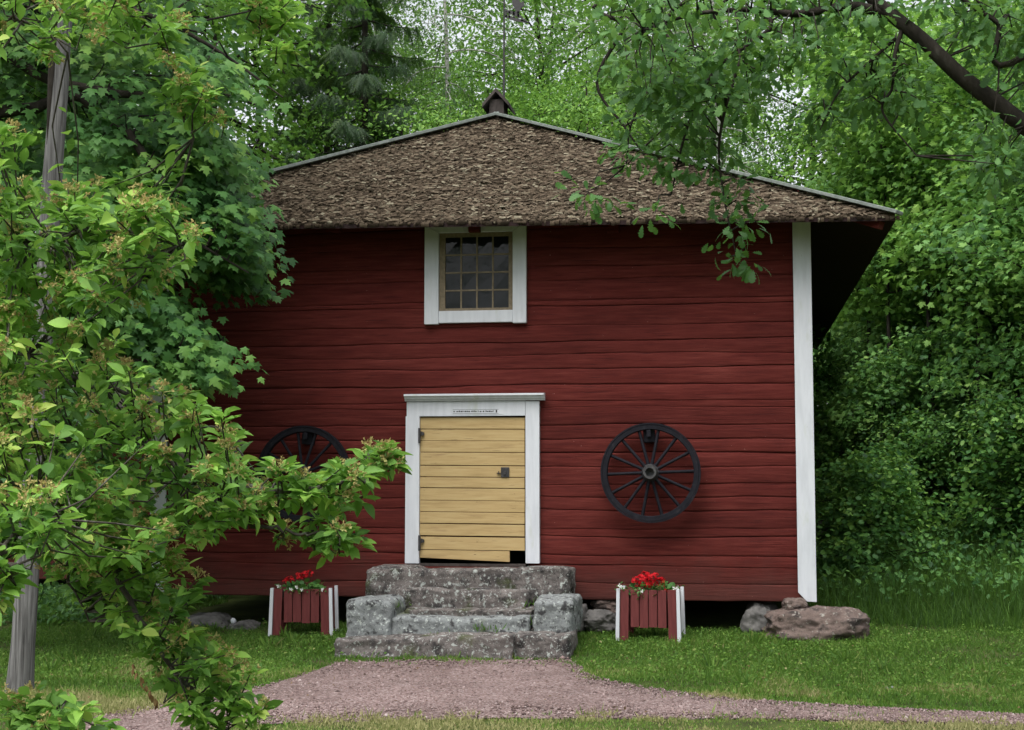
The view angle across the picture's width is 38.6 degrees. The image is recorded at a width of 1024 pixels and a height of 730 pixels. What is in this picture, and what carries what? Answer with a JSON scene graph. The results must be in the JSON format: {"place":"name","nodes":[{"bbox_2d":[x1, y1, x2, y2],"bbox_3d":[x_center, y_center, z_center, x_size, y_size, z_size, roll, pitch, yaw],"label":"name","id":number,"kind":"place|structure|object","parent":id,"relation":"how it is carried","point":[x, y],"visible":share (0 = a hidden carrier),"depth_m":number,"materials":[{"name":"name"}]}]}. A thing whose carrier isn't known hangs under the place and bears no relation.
{"place":"outdoors","nodes":[
{"label":"outdoors","id":0,"kind":"place"},
{"bbox_2d":[0,512,1023,729],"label":"ground","id":1,"kind":"structure","parent":0,"point":[718,614],"depth_m":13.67,"materials":[{"name":"green plant"}]},
{"bbox_2d":[4,4,72,692],"bbox_3d":[-3.651,-0.315,11.299,0.501,5.858,0.237,-3,-6,36],"label":"wooden pole","id":2,"kind":"object","parent":1,"relation":"on","point":[21,669],"visible":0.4,"depth_m":11.22,"materials":[{"name":"grey wood"}]},
{"bbox_2d":[0,372,152,578],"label":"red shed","id":3,"kind":"structure","parent":1,"relation":"on","point":[41,573],"depth_m":18.95,"materials":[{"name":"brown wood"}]},
{"bbox_2d":[0,2,161,292],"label":"dark maple tree","id":4,"kind":"object","parent":1,"relation":"on","point":[37,130],"visible":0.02,"depth_m":24.94,"materials":[{"name":"green plant"}]},
{"bbox_2d":[1,0,227,233],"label":"dark maple tree","id":5,"kind":"object","parent":1,"relation":"on","point":[144,121],"depth_m":26.40,"materials":[{"name":"green plant"}]},
{"bbox_2d":[45,1,276,131],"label":"dark maple tree","id":6,"kind":"object","parent":1,"relation":"on","point":[221,37],"depth_m":35.40,"materials":[{"name":"green plant"}]},
{"bbox_2d":[0,0,324,174],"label":"dark maple tree","id":7,"kind":"object","parent":1,"relation":"on","point":[218,29],"visible":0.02,"depth_m":29.92,"materials":[{"name":"green plant"}]},
{"bbox_2d":[0,0,374,578],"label":"overhanging maple","id":8,"kind":"object","parent":1,"relation":"on","point":[171,340],"visible":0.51,"depth_m":13.37,"materials":[{"name":"green plant"}]},
{"bbox_2d":[0,0,411,729],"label":"apple tree","id":9,"kind":"object","parent":1,"relation":"on","point":[54,508],"visible":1,"depth_m":4.23,"materials":[{"name":"green plant"}]},
{"bbox_2d":[187,612,232,627],"bbox_3d":[-3.213,2.795,15.595,0.587,0.326,0.549,-1,-5,9],"label":"fieldstone","id":10,"kind":"object","parent":1,"relation":"on","point":[210,618],"visible":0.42,"depth_m":15.43,"materials":[{"name":"grey stone"}]},
{"bbox_2d":[41,0,419,228],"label":"dark maple tree","id":11,"kind":"object","parent":1,"relation":"on","point":[270,78],"visible":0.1,"depth_m":33.25,"materials":[{"name":"green plant"}]},
{"bbox_2d":[228,620,260,629],"bbox_3d":[-2.820,2.786,15.394,0.379,0.206,0.337,-1,-5,9],"label":"fieldstone","id":12,"kind":"object","parent":1,"relation":"on","point":[249,624],"visible":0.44,"depth_m":15.27,"materials":[{"name":"grey stone"}]},
{"bbox_2d":[173,0,353,170],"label":"dark maple tree","id":13,"kind":"object","parent":1,"relation":"on","point":[264,95],"depth_m":38.62,"materials":[{"name":"green plant"}]},
{"bbox_2d":[268,585,338,635],"bbox_3d":[-2.117,2.502,14.916,0.656,0.478,0.423,0,-5,2],"label":"flower box","id":14,"kind":"object","parent":1,"relation":"on","point":[304,606],"visible":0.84,"depth_m":14.74,"materials":[{"name":"red paint"}]},
{"bbox_2d":[272,584,326,593],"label":"white trailing flower","id":15,"kind":"object","parent":14,"relation":"in","point":[291,589],"visible":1,"depth_m":14.75,"materials":[{"name":"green plant"}]},
{"bbox_2d":[282,569,324,592],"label":"red geranium","id":16,"kind":"object","parent":14,"relation":"in","point":[315,584],"visible":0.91,"depth_m":14.85,"materials":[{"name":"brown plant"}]},
{"bbox_2d":[260,0,380,166],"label":"spruce tree","id":17,"kind":"object","parent":1,"relation":"on","point":[299,81],"visible":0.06,"depth_m":36.32,"materials":[{"name":"green plant"}]},
{"bbox_2d":[233,1,474,154],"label":"broadleaf tree","id":18,"kind":"object","parent":1,"relation":"on","point":[305,99],"visible":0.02,"depth_m":38.37,"materials":[{"name":"green plant"}]},
{"bbox_2d":[278,0,430,165],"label":"spruce tree","id":19,"kind":"object","parent":1,"relation":"on","point":[365,87],"visible":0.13,"depth_m":32.52,"materials":[{"name":"green plant"}]},
{"bbox_2d":[277,59,480,161],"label":"broadleaf tree","id":20,"kind":"object","parent":1,"relation":"on","point":[421,126],"visible":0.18,"depth_m":32.20,"materials":[{"name":"green plant"}]},
{"bbox_2d":[286,0,500,144],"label":"birch tree","id":21,"kind":"object","parent":1,"relation":"on","point":[408,49],"visible":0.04,"depth_m":41.24,"materials":[{"name":"green plant"}]},
{"bbox_2d":[297,16,502,153],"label":"broadleaf tree","id":22,"kind":"object","parent":1,"relation":"on","point":[431,61],"visible":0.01,"depth_m":43.79,"materials":[{"name":"green plant"}]},
{"bbox_2d":[368,62,537,133],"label":"broadleaf tree","id":23,"kind":"object","parent":1,"relation":"on","point":[490,86],"visible":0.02,"depth_m":40.16,"materials":[{"name":"green plant"}]},
{"bbox_2d":[334,564,581,659],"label":"stone steps","id":24,"kind":"structure","parent":1,"relation":"on","point":[458,602],"depth_m":13.79,"materials":[{"name":"stone"}]},
{"bbox_2d":[344,599,534,659],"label":"step weeds","id":25,"kind":"object","parent":24,"relation":"on","point":[474,630],"visible":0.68,"depth_m":13.58,"materials":[{"name":"green plant"}]},
{"bbox_2d":[345,0,591,145],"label":"birch tree","id":26,"kind":"object","parent":1,"relation":"on","point":[446,76],"visible":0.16,"depth_m":34.87,"materials":[{"name":"green plant"}]},
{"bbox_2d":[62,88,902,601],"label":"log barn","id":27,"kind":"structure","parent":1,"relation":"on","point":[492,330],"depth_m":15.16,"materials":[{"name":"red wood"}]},
{"bbox_2d":[256,426,348,521],"bbox_3d":[-2.183,1.138,15.304,1.007,1.007,0.265,3,-6,9],"label":"wagon wheel","id":28,"kind":"object","parent":27,"relation":"attached to","point":[310,434],"visible":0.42,"depth_m":15.30,"materials":[{"name":"black wood"}]},
{"bbox_2d":[418,417,524,561],"bbox_3d":[-0.420,1.284,15.130,1.115,1.491,0.085,-1,-5,9],"label":"door","id":29,"kind":"structure","parent":27,"relation":"in","point":[435,434],"depth_m":15.14,"materials":[{"name":"paint"}]},
{"bbox_2d":[424,226,526,324],"bbox_3d":[-0.380,-0.956,15.342,1.081,1.059,0.095,-1,-5,9],"label":"window frame","id":30,"kind":"structure","parent":27,"relation":"in","point":[481,277],"depth_m":15.33,"materials":[{"name":"white paint"}]},
{"bbox_2d":[503,0,528,96],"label":"weather vane","id":31,"kind":"object","parent":27,"relation":"attached to","point":[518,5],"visible":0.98,"depth_m":17.48,"materials":[{"name":"black metal"}]},
{"bbox_2d":[600,423,700,522],"bbox_3d":[1.398,1.088,14.757,1.007,1.007,0.265,-3,-7,9],"label":"wagon wheel","id":32,"kind":"object","parent":27,"relation":"attached to","point":[650,472],"visible":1,"depth_m":14.73,"materials":[{"name":"black wood"}]},
{"bbox_2d":[0,616,1023,701],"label":"clover","id":33,"kind":"object","parent":1,"relation":"on","point":[626,670],"visible":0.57,"depth_m":13.07,"materials":[{"name":"green plant"}]},
{"bbox_2d":[0,509,1023,625],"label":"undergrowth","id":34,"kind":"object","parent":1,"relation":"on","point":[58,603],"visible":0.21,"depth_m":17.01,"materials":[{"name":"green plant"}]},
{"bbox_2d":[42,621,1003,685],"bbox_3d":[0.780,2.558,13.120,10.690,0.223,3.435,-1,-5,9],"label":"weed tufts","id":35,"kind":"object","parent":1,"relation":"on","point":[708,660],"visible":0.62,"depth_m":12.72,"materials":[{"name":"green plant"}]},
{"bbox_2d":[463,72,598,132],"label":"broadleaf tree","id":36,"kind":"object","parent":1,"relation":"on","point":[509,113],"visible":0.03,"depth_m":33.54,"materials":[{"name":"green plant"}]},
{"bbox_2d":[389,0,709,156],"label":"broadleaf tree","id":37,"kind":"object","parent":1,"relation":"on","point":[539,36],"visible":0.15,"depth_m":38.96,"materials":[{"name":"green plant"}]},
{"bbox_2d":[440,45,667,146],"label":"broadleaf tree","id":38,"kind":"object","parent":1,"relation":"on","point":[522,82],"visible":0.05,"depth_m":34.49,"materials":[{"name":"green plant"}]},
{"bbox_2d":[85,655,1023,729],"bbox_3d":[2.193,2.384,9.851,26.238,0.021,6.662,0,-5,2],"label":"gravel path","id":39,"kind":"structure","parent":1,"relation":"on","point":[330,694],"depth_m":10.90,"materials":[{"name":"grey gravel"}]},
{"bbox_2d":[41,623,1023,729],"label":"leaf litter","id":40,"kind":"object","parent":39,"relation":"on","point":[557,670],"visible":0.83,"depth_m":11.63,"materials":[{"name":"brown plant"}]},
{"bbox_2d":[433,0,678,129],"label":"broadleaf tree","id":41,"kind":"object","parent":1,"relation":"on","point":[507,43],"visible":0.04,"depth_m":42.99,"materials":[{"name":"green plant"}]},
{"bbox_2d":[576,603,587,632],"bbox_3d":[0.674,2.574,14.897,0.194,0.379,0.330,-1,-5,9],"label":"fieldstone","id":42,"kind":"object","parent":1,"relation":"on","point":[584,609],"visible":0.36,"depth_m":14.78,"materials":[{"name":"grey stone"}]},
{"bbox_2d":[479,47,695,164],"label":"broadleaf tree","id":43,"kind":"object","parent":1,"relation":"on","point":[583,115],"visible":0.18,"depth_m":32.18,"materials":[{"name":"green plant"}]},
{"bbox_2d":[584,609,615,632],"bbox_3d":[0.905,2.599,14.897,0.357,0.235,0.436,-1,-5,9],"label":"fieldstone","id":44,"kind":"object","parent":1,"relation":"on","point":[595,620],"visible":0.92,"depth_m":14.73,"materials":[{"name":"grey stone"}]},
{"bbox_2d":[590,600,615,613],"bbox_3d":[1.008,2.466,15.058,0.412,0.206,0.343,-1,-5,9],"label":"fieldstone","id":45,"kind":"object","parent":44,"relation":"on","point":[609,605],"visible":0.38,"depth_m":14.91,"materials":[{"name":"stone"}]},
{"bbox_2d":[509,0,734,156],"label":"birch tree","id":46,"kind":"object","parent":1,"relation":"on","point":[628,76],"visible":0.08,"depth_m":35.73,"materials":[{"name":"green plant"}]},
{"bbox_2d":[530,40,730,144],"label":"broadleaf tree","id":47,"kind":"object","parent":1,"relation":"on","point":[570,64],"depth_m":44.83,"materials":[{"name":"green plant"}]},
{"bbox_2d":[520,29,776,151],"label":"broadleaf tree","id":48,"kind":"object","parent":1,"relation":"on","point":[601,59],"visible":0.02,"depth_m":36.69,"materials":[{"name":"green plant"}]},
{"bbox_2d":[615,586,685,641],"bbox_3d":[1.364,2.445,14.384,0.639,0.507,0.423,-1,-5,13],"label":"flower box","id":49,"kind":"object","parent":1,"relation":"on","point":[662,609],"visible":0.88,"depth_m":14.23,"materials":[{"name":"red paint"}]},
{"bbox_2d":[615,582,684,599],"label":"white trailing flower","id":50,"kind":"object","parent":49,"relation":"in","point":[640,589],"visible":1,"depth_m":14.24,"materials":[{"name":"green plant"}]},
{"bbox_2d":[629,571,673,594],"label":"red geranium","id":51,"kind":"object","parent":49,"relation":"in","point":[645,584],"visible":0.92,"depth_m":14.30,"materials":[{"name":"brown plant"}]},
{"bbox_2d":[561,0,795,172],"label":"broadleaf tree","id":52,"kind":"object","parent":1,"relation":"on","point":[728,159],"depth_m":45.16,"materials":[{"name":"green plant"}]},
{"bbox_2d":[571,0,824,182],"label":"broadleaf tree","id":53,"kind":"object","parent":1,"relation":"on","point":[778,111],"visible":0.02,"depth_m":39.58,"materials":[{"name":"green plant"}]},
{"bbox_2d":[567,0,832,184],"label":"birch tree","id":54,"kind":"object","parent":1,"relation":"on","point":[755,142],"visible":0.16,"depth_m":32.71,"materials":[{"name":"green plant"}]},
{"bbox_2d":[739,601,777,633],"bbox_3d":[2.513,2.643,14.808,0.418,0.504,0.531,-1,-5,9],"label":"fieldstone","id":55,"kind":"object","parent":1,"relation":"on","point":[753,617],"visible":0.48,"depth_m":14.65,"materials":[{"name":"grey stone"}]},
{"bbox_2d":[741,157,818,394],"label":"young maple","id":56,"kind":"object","parent":1,"relation":"on","point":[791,182],"visible":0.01,"depth_m":33.76,"materials":[{"name":"green plant"}]},
{"bbox_2d":[554,0,1023,283],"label":"overhanging oak","id":57,"kind":"object","parent":1,"relation":"on","point":[718,63],"visible":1,"depth_m":10.00,"materials":[{"name":"green plant"}]},
{"bbox_2d":[662,1,926,393],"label":"broadleaf tree","id":58,"kind":"object","parent":1,"relation":"on","point":[790,178],"visible":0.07,"depth_m":33.01,"materials":[{"name":"green plant"}]},
{"bbox_2d":[761,605,870,642],"bbox_3d":[2.981,2.612,14.466,1.080,0.477,0.889,-1,-5,9],"label":"boulder","id":59,"kind":"object","parent":1,"relation":"on","point":[825,622],"visible":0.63,"depth_m":14.13,"materials":[{"name":"stone"}]},
{"bbox_2d":[782,597,807,609],"bbox_3d":[2.798,2.395,14.466,0.263,0.192,0.273,-1,-5,9],"label":"fieldstone","id":60,"kind":"object","parent":59,"relation":"on","point":[792,603],"visible":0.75,"depth_m":14.38,"materials":[{"name":"stone"}]},
{"bbox_2d":[813,354,839,524],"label":"hazel bush","id":61,"kind":"object","parent":1,"relation":"on","point":[820,390],"depth_m":28.32,"materials":[{"name":"green plant"}]},
{"bbox_2d":[743,11,912,355],"bbox_3d":[7.720,-2.531,31.777,5.705,10.737,5.508,-4,-6,38],"label":"maple tree","id":62,"kind":"object","parent":1,"relation":"on","point":[783,171],"visible":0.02,"depth_m":31.69,"materials":[{"name":"green plant"}]},
{"bbox_2d":[813,338,850,516],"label":"hazel bush","id":63,"kind":"object","parent":1,"relation":"on","point":[827,413],"depth_m":28.78,"materials":[{"name":"green plant"}]},
{"bbox_2d":[813,321,863,518],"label":"round leaved bush","id":64,"kind":"object","parent":1,"relation":"on","point":[819,408],"visible":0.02,"depth_m":28.37,"materials":[{"name":"green plant"}]},
{"bbox_2d":[739,0,950,184],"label":"maple tree","id":65,"kind":"object","parent":1,"relation":"on","point":[907,3],"visible":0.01,"depth_m":39.48,"materials":[{"name":"green plant"}]},
{"bbox_2d":[813,297,897,478],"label":"tall maple bush","id":66,"kind":"object","parent":1,"relation":"on","point":[821,419],"visible":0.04,"depth_m":27.89,"materials":[{"name":"green plant"}]},
{"bbox_2d":[779,44,939,423],"bbox_3d":[5.749,-1.331,23.731,2.889,8.264,3.106,-4,-6,41],"label":"slender sapling","id":67,"kind":"object","parent":1,"relation":"on","point":[820,166],"visible":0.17,"depth_m":23.73,"materials":[{"name":"green plant"}]},
{"bbox_2d":[812,279,935,461],"bbox_3d":[6.781,0.289,25.830,3.199,4.509,3.481,-4,-6,43],"label":"tall maple bush","id":68,"kind":"object","parent":1,"relation":"on","point":[832,332],"visible":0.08,"depth_m":25.85,"materials":[{"name":"green plant"}]},
{"bbox_2d":[790,0,966,436],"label":"slender sapling","id":69,"kind":"object","parent":1,"relation":"on","point":[869,181],"visible":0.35,"depth_m":22.47,"materials":[{"name":"green plant"}]},
{"bbox_2d":[794,87,972,428],"bbox_3d":[6.874,-1.218,25.888,4.690,7.438,5.516,-3,-6,37],"label":"young maple","id":70,"kind":"object","parent":1,"relation":"on","point":[824,189],"depth_m":25.40,"materials":[{"name":"green plant"}]},
{"bbox_2d":[791,4,978,325],"bbox_3d":[7.979,-2.317,28.320,5.360,9.743,5.174,2,-5,-19],"label":"maple tree","id":71,"kind":"object","parent":1,"relation":"on","point":[934,18],"visible":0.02,"depth_m":28.11,"materials":[{"name":"green plant"}]},
{"bbox_2d":[814,397,956,543],"bbox_3d":[5.590,1.682,22.255,2.855,2.498,2.879,-1,-5,15],"label":"round leaved bush","id":72,"kind":"object","parent":1,"relation":"on","point":[862,436],"visible":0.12,"depth_m":22.14,"materials":[{"name":"green plant"}]},
{"bbox_2d":[813,311,962,457],"bbox_3d":[6.478,0.825,23.986,3.913,3.649,3.746,1,-5,-16],"label":"hazel bush","id":73,"kind":"object","parent":1,"relation":"on","point":[836,369],"visible":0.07,"depth_m":24.18,"materials":[{"name":"green plant"}]},
{"bbox_2d":[815,435,963,586],"bbox_3d":[4.526,1.986,18.551,2.528,2.184,2.550,1,-5,-17],"label":"round leaved bush","id":74,"kind":"object","parent":1,"relation":"on","point":[878,482],"visible":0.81,"depth_m":18.05,"materials":[{"name":"green plant"}]},
{"bbox_2d":[779,46,1001,185],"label":"maple tree","id":75,"kind":"object","parent":1,"relation":"on","point":[838,156],"visible":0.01,"depth_m":33.09,"materials":[{"name":"green plant"}]},
{"bbox_2d":[814,345,968,538],"bbox_3d":[5.588,1.246,21.922,2.474,3.120,2.692,1,-5,-15],"label":"tall maple bush","id":76,"kind":"object","parent":1,"relation":"on","point":[875,372],"visible":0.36,"depth_m":21.68,"materials":[{"name":"green plant"}]},
{"bbox_2d":[814,332,1012,531],"bbox_3d":[5.986,1.099,22.012,3.371,3.300,3.522,2,-5,-27],"label":"hazel bush","id":77,"kind":"object","parent":1,"relation":"on","point":[907,385],"visible":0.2,"depth_m":21.72,"materials":[{"name":"green plant"}]},
{"bbox_2d":[812,104,1014,408],"bbox_3d":[7.197,-1.073,24.160,5.171,7.330,4.396,-1,-5,17],"label":"young maple","id":78,"kind":"object","parent":1,"relation":"on","point":[873,339],"visible":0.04,"depth_m":23.47,"materials":[{"name":"green plant"}]},
{"bbox_2d":[807,514,1023,631],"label":"tall grass","id":79,"kind":"structure","parent":1,"relation":"on","point":[969,611],"depth_m":16.16,"materials":[{"name":"green plant"}]},
{"bbox_2d":[832,8,1012,492],"bbox_3d":[6.161,-1.489,21.963,2.626,8.350,2.824,-2,-5,18],"label":"slender sapling","id":80,"kind":"object","parent":1,"relation":"on","point":[899,167],"visible":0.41,"depth_m":21.87,"materials":[{"name":"green plant"}]},
{"bbox_2d":[838,16,1018,201],"bbox_3d":[9.074,-2.199,27.504,5.007,9.370,5.187,4,-6,-40],"label":"maple tree","id":81,"kind":"object","parent":1,"relation":"on","point":[955,93],"depth_m":27.32,"materials":[{"name":"green plant"}]},
{"bbox_2d":[847,403,1010,545],"bbox_3d":[5.948,1.658,20.749,2.447,2.261,2.467,3,-5,-31],"label":"round leaved bush","id":82,"kind":"object","parent":1,"relation":"on","point":[920,431],"visible":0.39,"depth_m":20.53,"materials":[{"name":"green plant"}]},
{"bbox_2d":[839,286,1018,465],"bbox_3d":[7.246,0.535,24.699,3.481,4.066,3.199,-2,-5,23],"label":"tall maple bush","id":83,"kind":"object","parent":1,"relation":"on","point":[895,315],"visible":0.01,"depth_m":24.50,"materials":[{"name":"green plant"}]},
{"bbox_2d":[852,3,1010,403],"bbox_3d":[7.106,-1.895,24.852,2.889,8.922,3.107,-2,-5,24],"label":"slender sapling","id":84,"kind":"object","parent":1,"relation":"on","point":[939,31],"visible":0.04,"depth_m":25.00,"materials":[{"name":"green plant"}]},
{"bbox_2d":[898,0,972,105],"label":"maple tree","id":85,"kind":"object","parent":1,"relation":"on","point":[952,1],"depth_m":39.21,"materials":[{"name":"green plant"}]},
{"bbox_2d":[858,69,1023,399],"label":"young maple","id":86,"kind":"object","parent":1,"relation":"on","point":[912,390],"visible":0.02,"depth_m":23.64,"materials":[{"name":"green plant"}]},
{"bbox_2d":[863,62,1023,476],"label":"young maple","id":87,"kind":"object","parent":1,"relation":"on","point":[992,83],"visible":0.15,"depth_m":21.10,"materials":[{"name":"green plant"}]},
{"bbox_2d":[867,308,1023,538],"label":"tall maple bush","id":88,"kind":"object","parent":1,"relation":"on","point":[910,341],"visible":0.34,"depth_m":20.93,"materials":[{"name":"green plant"}]},
{"bbox_2d":[876,26,1023,534],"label":"slender sapling","id":89,"kind":"object","parent":1,"relation":"on","point":[987,293],"visible":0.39,"depth_m":20.72,"materials":[{"name":"green plant"}]},
{"bbox_2d":[884,288,1023,549],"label":"hazel bush","id":90,"kind":"object","parent":1,"relation":"on","point":[956,443],"visible":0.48,"depth_m":20.03,"materials":[{"name":"green plant"}]},
{"bbox_2d":[886,396,1023,541],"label":"round leaved bush","id":91,"kind":"object","parent":1,"relation":"on","point":[957,489],"visible":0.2,"depth_m":20.17,"materials":[{"name":"green plant"}]},
{"bbox_2d":[888,16,1023,478],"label":"young maple","id":92,"kind":"object","parent":1,"relation":"on","point":[987,213],"visible":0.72,"depth_m":18.99,"materials":[{"name":"green plant"}]},
{"bbox_2d":[891,270,1023,492],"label":"tall maple bush","id":93,"kind":"object","parent":1,"relation":"on","point":[925,330],"visible":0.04,"depth_m":22.47,"materials":[{"name":"green plant"}]},
{"bbox_2d":[897,183,1023,419],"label":"young maple","id":94,"kind":"object","parent":1,"relation":"on","point":[981,313],"visible":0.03,"depth_m":21.92,"materials":[{"name":"green plant"}]},
{"bbox_2d":[921,331,1023,517],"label":"hazel bush","id":95,"kind":"object","parent":1,"relation":"on","point":[979,392],"visible":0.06,"depth_m":20.68,"materials":[{"name":"green plant"}]},
{"bbox_2d":[925,0,1023,319],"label":"slender sapling","id":96,"kind":"object","parent":1,"relation":"on","point":[1013,11],"visible":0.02,"depth_m":22.80,"materials":[{"name":"green plant"}]},
{"bbox_2d":[929,387,1023,559],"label":"round leaved bush","id":97,"kind":"object","parent":1,"relation":"on","point":[979,516],"visible":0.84,"depth_m":18.83,"materials":[{"name":"green plant"}]},
{"bbox_2d":[956,268,1023,398],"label":"tall maple bush","id":98,"kind":"object","parent":1,"relation":"on","point":[1012,324],"visible":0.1,"depth_m":21.61,"materials":[{"name":"green plant"}]},
{"bbox_2d":[963,1,1022,329],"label":"maple tree","id":99,"kind":"object","parent":1,"relation":"on","point":[1013,3],"depth_m":24.50,"materials":[{"name":"green plant"}]},
{"bbox_2d":[982,430,1023,543],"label":"round leaved bush","id":100,"kind":"object","parent":1,"relation":"on","point":[1017,510],"visible":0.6,"depth_m":19.04,"materials":[{"name":"green plant"}]},
{"bbox_2d":[138,0,1012,405],"label":"sky","id":101,"kind":"structure","parent":0,"point":[459,35],"materials":[{"name":"white"}]}
]}

